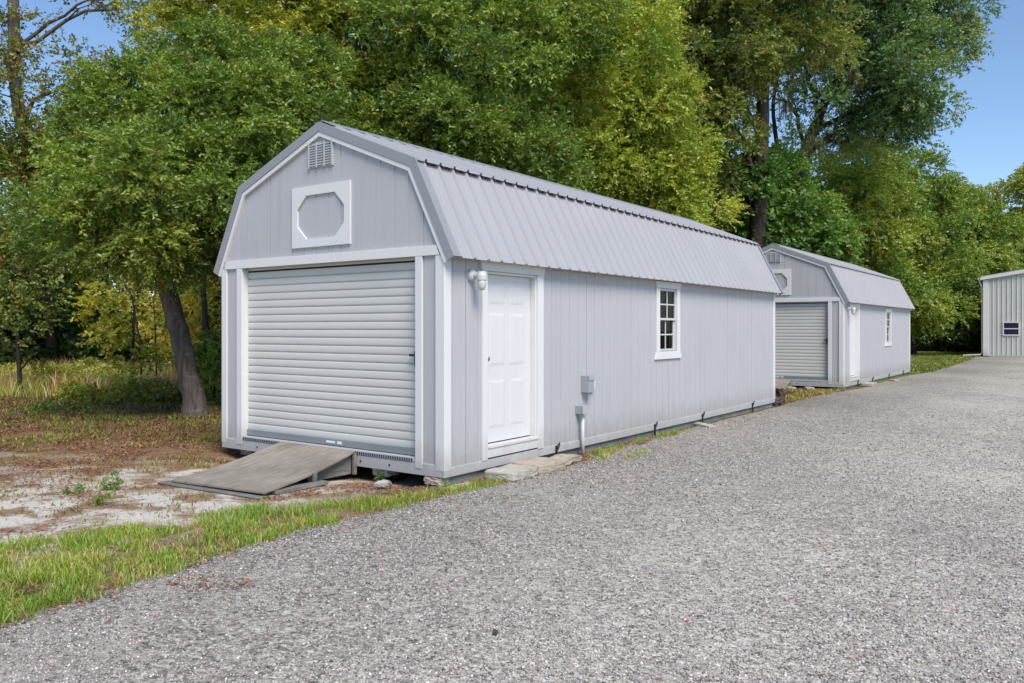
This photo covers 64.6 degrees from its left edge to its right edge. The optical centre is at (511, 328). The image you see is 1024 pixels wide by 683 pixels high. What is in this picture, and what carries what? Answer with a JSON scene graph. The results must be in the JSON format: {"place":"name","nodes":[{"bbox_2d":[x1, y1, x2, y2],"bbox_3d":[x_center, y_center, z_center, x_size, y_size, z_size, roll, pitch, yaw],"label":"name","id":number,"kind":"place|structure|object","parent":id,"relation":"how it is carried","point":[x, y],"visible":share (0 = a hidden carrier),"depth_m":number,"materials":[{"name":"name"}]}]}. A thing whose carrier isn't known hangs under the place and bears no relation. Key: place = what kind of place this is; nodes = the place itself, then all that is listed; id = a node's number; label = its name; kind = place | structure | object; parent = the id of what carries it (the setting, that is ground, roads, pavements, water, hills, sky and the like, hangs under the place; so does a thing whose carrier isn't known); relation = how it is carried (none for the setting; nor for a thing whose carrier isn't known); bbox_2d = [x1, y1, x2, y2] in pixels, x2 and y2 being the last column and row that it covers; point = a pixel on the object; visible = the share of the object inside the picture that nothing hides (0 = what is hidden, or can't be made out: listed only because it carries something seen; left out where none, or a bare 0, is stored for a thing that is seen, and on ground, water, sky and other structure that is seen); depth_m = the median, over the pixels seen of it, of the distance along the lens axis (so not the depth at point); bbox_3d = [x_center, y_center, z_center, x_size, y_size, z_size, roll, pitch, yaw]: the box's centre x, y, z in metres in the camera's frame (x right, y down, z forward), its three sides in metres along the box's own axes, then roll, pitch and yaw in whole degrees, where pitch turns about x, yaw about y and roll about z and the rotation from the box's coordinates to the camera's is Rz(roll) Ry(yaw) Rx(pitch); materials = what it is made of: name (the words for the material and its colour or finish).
{"place":"outdoors","nodes":[
{"label":"outdoors","id":0,"kind":"place"},
{"bbox_2d":[0,343,993,617],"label":"ground","id":1,"kind":"structure","parent":0,"point":[120,513],"depth_m":7.74,"materials":[{"name":"soil"}]},
{"bbox_2d":[0,362,46,389],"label":"bush","id":2,"kind":"object","parent":1,"relation":"on","point":[12,367],"visible":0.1,"depth_m":21.04,"materials":[{"name":"green plant"}]},
{"bbox_2d":[6,272,41,312],"bbox_3d":[-22.840,-0.860,38.153,4.753,5.042,4.468,0,0,-18],"label":"forest tree","id":3,"kind":"object","parent":1,"relation":"on","point":[8,302],"visible":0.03,"depth_m":37.37,"materials":[{"name":"green plant"}]},
{"bbox_2d":[0,285,55,365],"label":"understory shrub","id":4,"kind":"object","parent":1,"relation":"on","point":[10,357],"visible":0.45,"depth_m":28.12,"materials":[{"name":"green plant"}]},
{"bbox_2d":[0,270,75,393],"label":"sapling","id":5,"kind":"object","parent":1,"relation":"on","point":[16,328],"visible":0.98,"depth_m":18.86,"materials":[{"name":"green plant"}]},
{"bbox_2d":[7,275,98,357],"bbox_3d":[-18.348,0.146,33.049,4.474,4.810,6.726,0,0,19],"label":"understory shrub","id":6,"kind":"object","parent":1,"relation":"on","point":[42,339],"visible":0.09,"depth_m":31.41,"materials":[{"name":"green plant"}]},
{"bbox_2d":[23,361,89,389],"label":"bush","id":7,"kind":"object","parent":1,"relation":"on","point":[50,367],"visible":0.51,"depth_m":20.23,"materials":[{"name":"green plant"}]},
{"bbox_2d":[26,396,110,412],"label":"green bush","id":8,"kind":"object","parent":1,"relation":"on","point":[70,406],"visible":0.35,"depth_m":15.06,"materials":[{"name":"green plant"}]},
{"bbox_2d":[62,484,85,494],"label":"weed","id":9,"kind":"object","parent":1,"relation":"on","point":[78,490],"visible":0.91,"depth_m":7.66,"materials":[{"name":"green plant"}]},
{"bbox_2d":[32,273,122,310],"bbox_3d":[-19.206,-0.514,36.097,3.824,4.345,4.166,0,0,2],"label":"forest tree","id":10,"kind":"object","parent":1,"relation":"on","point":[67,286],"visible":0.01,"depth_m":35.22,"materials":[{"name":"green plant"}]},
{"bbox_2d":[50,378,110,400],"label":"bush","id":11,"kind":"object","parent":1,"relation":"on","point":[65,390],"visible":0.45,"depth_m":17.77,"materials":[{"name":"green plant"}]},
{"bbox_2d":[67,356,124,375],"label":"bush","id":12,"kind":"object","parent":1,"relation":"on","point":[80,365],"visible":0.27,"depth_m":23.26,"materials":[{"name":"green plant"}]},
{"bbox_2d":[40,286,152,366],"bbox_3d":[-15.712,0.269,31.203,6.165,4.410,4.101,0,0,45],"label":"understory shrub","id":13,"kind":"object","parent":1,"relation":"on","point":[71,337],"visible":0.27,"depth_m":29.78,"materials":[{"name":"green plant"}]},
{"bbox_2d":[0,0,196,363],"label":"tall tree","id":14,"kind":"object","parent":1,"relation":"on","point":[14,153],"visible":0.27,"depth_m":28.38,"materials":[{"name":"green plant"}]},
{"bbox_2d":[94,492,115,505],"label":"weed","id":15,"kind":"object","parent":1,"relation":"on","point":[98,499],"visible":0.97,"depth_m":7.16,"materials":[{"name":"green plant"}]},
{"bbox_2d":[0,355,221,397],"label":"tall grass","id":16,"kind":"structure","parent":1,"relation":"on","point":[170,374],"depth_m":19.48,"materials":[{"name":"yellow"}]},
{"bbox_2d":[99,470,123,490],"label":"weed","id":17,"kind":"object","parent":1,"relation":"on","point":[113,484],"visible":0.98,"depth_m":7.89,"materials":[{"name":"green plant"}]},
{"bbox_2d":[69,376,164,404],"bbox_3d":[-8.583,1.542,17.671,1.786,0.967,1.720,0,0,38],"label":"bush","id":18,"kind":"object","parent":1,"relation":"on","point":[103,397],"visible":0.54,"depth_m":17.33,"materials":[{"name":"green plant"}]},
{"bbox_2d":[68,269,202,383],"bbox_3d":[-8.988,-0.107,19.677,3.037,3.459,3.010,0,0,0],"label":"golden bush","id":19,"kind":"object","parent":1,"relation":"on","point":[106,306],"visible":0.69,"depth_m":18.92,"materials":[{"name":"yellow plant"}]},
{"bbox_2d":[88,275,221,365],"bbox_3d":[-11.278,-0.417,28.818,6.727,4.849,4.714,0,0,0],"label":"yellow bush","id":20,"kind":"object","parent":1,"relation":"on","point":[141,314],"visible":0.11,"depth_m":27.59,"materials":[{"name":"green plant"}]},
{"bbox_2d":[124,376,204,405],"bbox_3d":[-7.299,1.466,17.046,1.523,0.953,1.510,0,0,-38],"label":"bush","id":21,"kind":"object","parent":1,"relation":"on","point":[145,392],"visible":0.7,"depth_m":16.79,"materials":[{"name":"green plant"}]},
{"bbox_2d":[135,277,221,362],"bbox_3d":[-8.972,-0.153,23.962,3.635,3.552,4.820,0,0,-33],"label":"golden bush","id":22,"kind":"object","parent":1,"relation":"on","point":[203,314],"visible":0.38,"depth_m":23.88,"materials":[{"name":"yellow plant"}]},
{"bbox_2d":[0,6,360,416],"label":"oak tree","id":23,"kind":"object","parent":1,"relation":"on","point":[119,195],"visible":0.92,"depth_m":13.22,"materials":[{"name":"green plant"}]},
{"bbox_2d":[143,85,221,319],"bbox_3d":[-9.925,-3.464,30.178,9.105,10.346,9.918,0,0,-30],"label":"forest tree","id":24,"kind":"object","parent":1,"relation":"on","point":[213,308],"depth_m":27.33,"materials":[{"name":"green plant"}]},
{"bbox_2d":[181,327,221,403],"bbox_3d":[-6.373,1.049,17.496,1.711,2.207,2.587,0,0,0],"label":"green bush","id":25,"kind":"object","parent":1,"relation":"on","point":[208,356],"visible":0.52,"depth_m":16.95,"materials":[{"name":"green plant"}]},
{"bbox_2d":[0,391,421,547],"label":"weeds","id":26,"kind":"object","parent":1,"relation":"on","point":[112,416],"visible":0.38,"depth_m":12.33,"materials":[{"name":"green plant"}]},
{"bbox_2d":[241,450,254,454],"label":"concrete block","id":27,"kind":"structure","parent":1,"relation":"on","point":[245,452],"depth_m":10.08,"materials":[{"name":"grey concrete"}]},
{"bbox_2d":[157,442,356,498],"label":"plywood ramp","id":28,"kind":"structure","parent":1,"relation":"on","point":[275,468],"depth_m":8.37,"materials":[{"name":"grey wood"}]},
{"bbox_2d":[103,0,424,124],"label":"yellow tree","id":29,"kind":"object","parent":1,"relation":"on","point":[261,14],"visible":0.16,"depth_m":17.73,"materials":[{"name":"green plant"}]},
{"bbox_2d":[0,421,707,627],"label":"grass","id":30,"kind":"structure","parent":1,"relation":"on","point":[87,544],"depth_m":5.80,"materials":[{"name":"green plant"}]},
{"bbox_2d":[374,471,386,480],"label":"weed","id":31,"kind":"object","parent":1,"relation":"on","point":[379,477],"visible":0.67,"depth_m":8.59,"materials":[{"name":"green plant"}]},
{"bbox_2d":[374,480,391,486],"bbox_3d":[-1.294,1.545,8.106,0.130,0.053,0.167,0,0,24],"label":"stone","id":32,"kind":"object","parent":1,"relation":"on","point":[382,483],"visible":1,"depth_m":8.05,"materials":[{"name":"stone"}]},
{"bbox_2d":[372,468,399,476],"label":"concrete block","id":33,"kind":"structure","parent":1,"relation":"on","point":[388,473],"depth_m":8.63,"materials":[{"name":"grey concrete"}]},
{"bbox_2d":[424,476,450,485],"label":"concrete block","id":34,"kind":"structure","parent":1,"relation":"on","point":[430,480],"depth_m":8.12,"materials":[{"name":"beige concrete"}]},
{"bbox_2d":[445,482,470,489],"bbox_3d":[-0.523,1.552,7.995,0.118,0.040,0.356,0,0,36],"label":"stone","id":35,"kind":"object","parent":1,"relation":"on","point":[459,484],"visible":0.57,"depth_m":8.01,"materials":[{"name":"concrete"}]},
{"bbox_2d":[288,0,642,192],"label":"broad tree","id":36,"kind":"object","parent":1,"relation":"on","point":[432,89],"visible":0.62,"depth_m":17.22,"materials":[{"name":"green plant"}]},
{"bbox_2d":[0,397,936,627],"bbox_3d":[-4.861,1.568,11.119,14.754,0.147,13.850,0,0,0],"label":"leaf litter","id":37,"kind":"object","parent":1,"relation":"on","point":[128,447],"visible":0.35,"depth_m":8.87,"materials":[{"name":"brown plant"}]},
{"bbox_2d":[460,133,522,164],"bbox_3d":[-2.676,-3.316,30.687,9.438,11.140,9.438,0,0,35],"label":"forest tree","id":38,"kind":"object","parent":1,"relation":"on","point":[491,151],"depth_m":28.94,"materials":[{"name":"green plant"}]},
{"bbox_2d":[213,120,783,484],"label":"storage shed","id":39,"kind":"structure","parent":1,"relation":"on","point":[389,304],"depth_m":9.41,"materials":[{"name":"grey metal"}]},
{"bbox_2d":[247,257,414,454],"bbox_3d":[-2.100,0.264,9.155,2.860,2.091,0.107,0,0,36],"label":"roll up door","id":40,"kind":"structure","parent":39,"relation":"in","point":[331,347],"depth_m":9.09,"materials":[{"name":"metal"}]},
{"bbox_2d":[654,281,681,359],"bbox_3d":[2.323,-0.123,12.295,0.138,1.160,0.913,0,0,36],"label":"window","id":41,"kind":"structure","parent":39,"relation":"in","point":[667,300],"depth_m":12.32,"materials":[{"name":"white plastic"}]},
{"bbox_2d":[485,464,537,481],"bbox_3d":[-0.003,1.523,8.557,0.367,0.099,0.508,0,0,33],"label":"concrete slab","id":42,"kind":"object","parent":1,"relation":"on","point":[511,472],"depth_m":8.43,"materials":[{"name":"grey concrete"}]},
{"bbox_2d":[0,356,1023,682],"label":"gravel drive","id":43,"kind":"structure","parent":1,"relation":"on","point":[978,382],"depth_m":5.21,"materials":[{"name":"grey gravel"}]},
{"bbox_2d":[492,629,497,635],"bbox_3d":[-0.086,1.559,4.161,0.029,0.019,0.071,0,0,7],"label":"wood chip","id":44,"kind":"object","parent":43,"relation":"on","point":[495,632],"visible":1,"depth_m":4.15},
{"bbox_2d":[694,422,716,427],"bbox_3d":[3.059,1.547,13.046,0.156,0.049,0.613,0,0,-22],"label":"stone","id":45,"kind":"object","parent":43,"relation":"on","point":[705,425],"visible":0.66,"depth_m":12.91,"materials":[{"name":"stone"}]},
{"bbox_2d":[916,572,939,580],"bbox_3d":[2.626,1.563,5.112,0.079,0.019,0.168,0,0,-16],"label":"stone","id":46,"kind":"object","parent":43,"relation":"on","point":[929,577],"visible":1,"depth_m":5.10,"materials":[{"name":"stone"}]},
{"bbox_2d":[509,456,565,474],"bbox_3d":[0.284,1.519,9.016,0.428,0.106,0.530,0,0,38],"label":"concrete slab","id":47,"kind":"object","parent":1,"relation":"on","point":[543,465],"depth_m":8.92,"materials":[{"name":"grey concrete"}]},
{"bbox_2d":[473,79,637,196],"bbox_3d":[0.671,-4.227,32.181,11.406,11.898,10.470,0,0,-33],"label":"forest tree","id":48,"kind":"object","parent":1,"relation":"on","point":[511,150],"depth_m":28.26,"materials":[{"name":"green plant"}]},
{"bbox_2d":[549,454,582,464],"bbox_3d":[0.595,1.535,9.497,0.282,0.074,0.541,0,0,30],"label":"concrete slab","id":49,"kind":"object","parent":1,"relation":"on","point":[569,458],"depth_m":9.51,"materials":[{"name":"grey concrete"}]},
{"bbox_2d":[488,0,754,231],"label":"rounded tree","id":50,"kind":"object","parent":1,"relation":"on","point":[651,126],"visible":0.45,"depth_m":21.14,"materials":[{"name":"green plant"}]},
{"bbox_2d":[508,56,749,237],"bbox_3d":[3.388,-4.996,34.523,11.915,13.446,12.675,0,0,-44],"label":"forest tree","id":51,"kind":"object","parent":1,"relation":"on","point":[632,137],"depth_m":30.87,"materials":[{"name":"green plant"}]},
{"bbox_2d":[621,0,873,247],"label":"mossy tree","id":52,"kind":"object","parent":1,"relation":"on","point":[735,46],"visible":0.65,"depth_m":27.09,"materials":[{"name":"green plant"}]},
{"bbox_2d":[772,396,782,405],"bbox_3d":[5.348,1.480,16.579,0.410,0.185,0.291,0,0,-43],"label":"timber block","id":53,"kind":"object","parent":1,"relation":"on","point":[778,401],"depth_m":16.51,"materials":[{"name":"wood"}]},
{"bbox_2d":[775,388,785,403],"bbox_3d":[5.471,1.401,17.099,0.585,0.342,0.621,0,0,27],"label":"timber block","id":54,"kind":"object","parent":1,"relation":"on","point":[779,392],"depth_m":16.84,"materials":[{"name":"wood"}]},
{"bbox_2d":[775,379,791,389],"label":"concrete block","id":55,"kind":"structure","parent":1,"relation":"on","point":[785,384],"depth_m":21.39,"materials":[{"name":"grey concrete"}]},
{"bbox_2d":[707,137,870,266],"bbox_3d":[9.597,-2.880,30.378,7.778,9.147,5.374,0,0,0],"label":"bushy tree","id":56,"kind":"object","parent":1,"relation":"on","point":[798,219],"visible":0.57,"depth_m":29.31,"materials":[{"name":"green plant"}]},
{"bbox_2d":[761,243,914,388],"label":"storage shed","id":57,"kind":"structure","parent":1,"relation":"on","point":[842,324],"depth_m":21.70,"materials":[{"name":"grey metal"}]},
{"bbox_2d":[775,301,827,379],"bbox_3d":[7.082,0.294,21.914,2.860,2.091,0.107,0,0,36],"label":"roll up door","id":58,"kind":"structure","parent":57,"relation":"in","point":[801,328],"depth_m":21.50,"materials":[{"name":"metal"}]},
{"bbox_2d":[885,309,891,345],"bbox_3d":[11.726,-0.033,25.367,0.138,1.160,0.948,0,0,36],"label":"window","id":59,"kind":"structure","parent":57,"relation":"in","point":[888,312],"depth_m":25.51,"materials":[{"name":"white plastic"}]},
{"bbox_2d":[792,134,939,310],"bbox_3d":[16.780,-4.026,39.705,9.446,11.459,6.495,0,0,-28],"label":"lawn edge tree","id":60,"kind":"object","parent":1,"relation":"on","point":[878,190],"visible":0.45,"depth_m":38.35,"materials":[{"name":"green plant"}]},
{"bbox_2d":[861,382,876,386],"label":"concrete slab","id":61,"kind":"structure","parent":1,"relation":"on","point":[867,384],"depth_m":21.89,"materials":[{"name":"grey concrete"}]},
{"bbox_2d":[742,0,1008,190],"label":"oak tree","id":62,"kind":"object","parent":1,"relation":"on","point":[891,82],"visible":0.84,"depth_m":32.13,"materials":[{"name":"green plant"}]},
{"bbox_2d":[775,351,980,404],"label":"lawn grass","id":63,"kind":"structure","parent":1,"relation":"on","point":[941,358],"depth_m":35.22,"materials":[{"name":"green plant"}]},
{"bbox_2d":[873,145,1000,353],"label":"lawn edge tree","id":64,"kind":"object","parent":1,"relation":"on","point":[943,238],"visible":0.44,"depth_m":45.53,"materials":[{"name":"green plant"}]},
{"bbox_2d":[917,309,967,351],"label":"understory shrub","id":65,"kind":"object","parent":1,"relation":"on","point":[934,345],"visible":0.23,"depth_m":54.57,"materials":[{"name":"green plant"}]},
{"bbox_2d":[926,184,1023,351],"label":"lawn edge tree","id":66,"kind":"object","parent":1,"relation":"on","point":[1006,261],"visible":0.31,"depth_m":54.39,"materials":[{"name":"green plant"}]},
{"bbox_2d":[945,178,1022,243],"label":"open tree","id":67,"kind":"object","parent":1,"relation":"on","point":[999,186],"visible":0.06,"depth_m":76.13,"materials":[{"name":"green plant"}]},
{"bbox_2d":[963,269,1023,356],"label":"warehouse","id":68,"kind":"structure","parent":1,"relation":"on","point":[1002,317],"depth_m":44.62,"materials":[{"name":"metal"}]},
{"bbox_2d":[1003,322,1019,335],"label":"window","id":69,"kind":"structure","parent":68,"relation":"in","point":[1012,328],"depth_m":44.38,"materials":[{"name":"white glass"}]},
{"bbox_2d":[1002,162,1023,267],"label":"open tree","id":70,"kind":"object","parent":1,"relation":"on","point":[1016,187],"visible":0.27,"depth_m":70.92,"materials":[{"name":"green plant"}]},
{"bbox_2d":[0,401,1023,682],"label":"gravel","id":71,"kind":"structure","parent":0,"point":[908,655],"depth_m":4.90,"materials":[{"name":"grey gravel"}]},
{"bbox_2d":[0,0,1023,311],"label":"sky","id":72,"kind":"structure","parent":0,"point":[987,147],"materials":[{"name":"blue"}]}
]}

